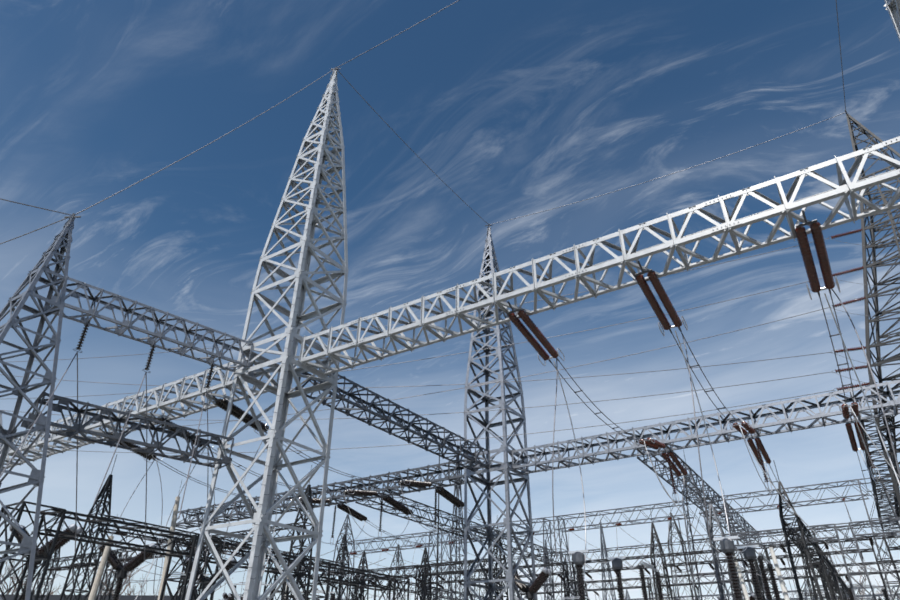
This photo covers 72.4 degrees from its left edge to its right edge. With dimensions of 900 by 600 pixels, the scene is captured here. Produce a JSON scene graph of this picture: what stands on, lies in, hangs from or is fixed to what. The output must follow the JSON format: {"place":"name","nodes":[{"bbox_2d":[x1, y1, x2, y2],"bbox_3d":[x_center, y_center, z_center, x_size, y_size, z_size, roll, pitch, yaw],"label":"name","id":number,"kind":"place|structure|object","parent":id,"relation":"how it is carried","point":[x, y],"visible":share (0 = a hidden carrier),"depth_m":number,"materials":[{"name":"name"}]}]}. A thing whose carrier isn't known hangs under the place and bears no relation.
{"place":"outdoors","nodes":[
{"label":"outdoors","id":0,"kind":"place"},
{"bbox_2d":[0,396,899,599],"bbox_3d":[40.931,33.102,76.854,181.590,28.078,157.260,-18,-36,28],"label":"yard","id":1,"kind":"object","parent":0,"point":[801,542],"depth_m":56.70,"materials":[{"name":"grey metal"}]},
{"bbox_2d":[0,0,899,599],"label":"sky","id":2,"kind":"structure","parent":0,"point":[519,108],"materials":[{"name":"blue"}]},
{"label":"ground","id":3,"kind":"structure","parent":0,"visible":0},
{"bbox_2d":[0,216,899,599],"bbox_3d":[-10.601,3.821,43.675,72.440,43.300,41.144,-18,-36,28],"label":"old galvanised gantry","id":4,"kind":"object","parent":3,"relation":"on","point":[56,304],"visible":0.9,"depth_m":41.28,"materials":[{"name":"grey metal"}]},
{"bbox_2d":[0,0,899,599],"bbox_3d":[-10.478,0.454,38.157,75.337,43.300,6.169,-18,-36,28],"label":"painted gantry","id":5,"kind":"object","parent":4,"relation":"attached to","point":[288,368],"visible":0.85,"depth_m":31.82,"materials":[{"name":"grey metal"}]},
{"bbox_2d":[0,0,899,599],"bbox_3d":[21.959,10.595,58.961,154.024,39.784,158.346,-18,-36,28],"label":"conductors","id":6,"kind":"object","parent":4,"relation":"on","point":[630,436],"visible":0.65,"depth_m":43.90,"materials":[{"name":"grey"}]},
{"bbox_2d":[64,67,879,544],"bbox_3d":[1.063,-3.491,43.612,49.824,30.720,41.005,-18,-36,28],"label":"fittings","id":7,"kind":"object","parent":4,"relation":"attached to","point":[564,359],"visible":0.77,"depth_m":35.70,"materials":[{"name":"metal"}]},
{"bbox_2d":[76,222,875,537],"bbox_3d":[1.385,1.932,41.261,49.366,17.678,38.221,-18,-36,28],"label":"insulators","id":8,"kind":"object","parent":4,"relation":"attached to","point":[674,316],"visible":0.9,"depth_m":37.79,"materials":[{"name":"brown ceramic"}]},
{"bbox_2d":[0,542,899,599],"bbox_3d":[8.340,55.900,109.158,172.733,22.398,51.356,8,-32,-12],"label":"bare trees","id":9,"kind":"object","parent":3,"relation":"on","point":[102,592],"visible":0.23,"depth_m":98.93,"materials":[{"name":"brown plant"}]},
{"label":"yard pad","id":10,"kind":"object","parent":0,"visible":0},
{"bbox_2d":[0,594,207,599],"bbox_3d":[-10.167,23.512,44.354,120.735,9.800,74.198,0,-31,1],"label":"site","id":11,"kind":"object","parent":10,"relation":"on","point":[122,597],"depth_m":72.61},
{"bbox_2d":[9,447,899,599],"bbox_3d":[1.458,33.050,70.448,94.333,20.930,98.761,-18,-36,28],"label":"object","id":12,"kind":"object","parent":10,"relation":"on","point":[727,547],"visible":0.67,"depth_m":35.41,"materials":[{"name":"metal"}]},
{"bbox_2d":[845,111,899,506],"bbox_3d":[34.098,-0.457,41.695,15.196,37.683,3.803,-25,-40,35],"label":"dark tower","id":13,"kind":"structure","parent":10,"relation":"on","point":[874,264],"depth_m":44.64,"materials":[{"name":"metal"}]}
]}

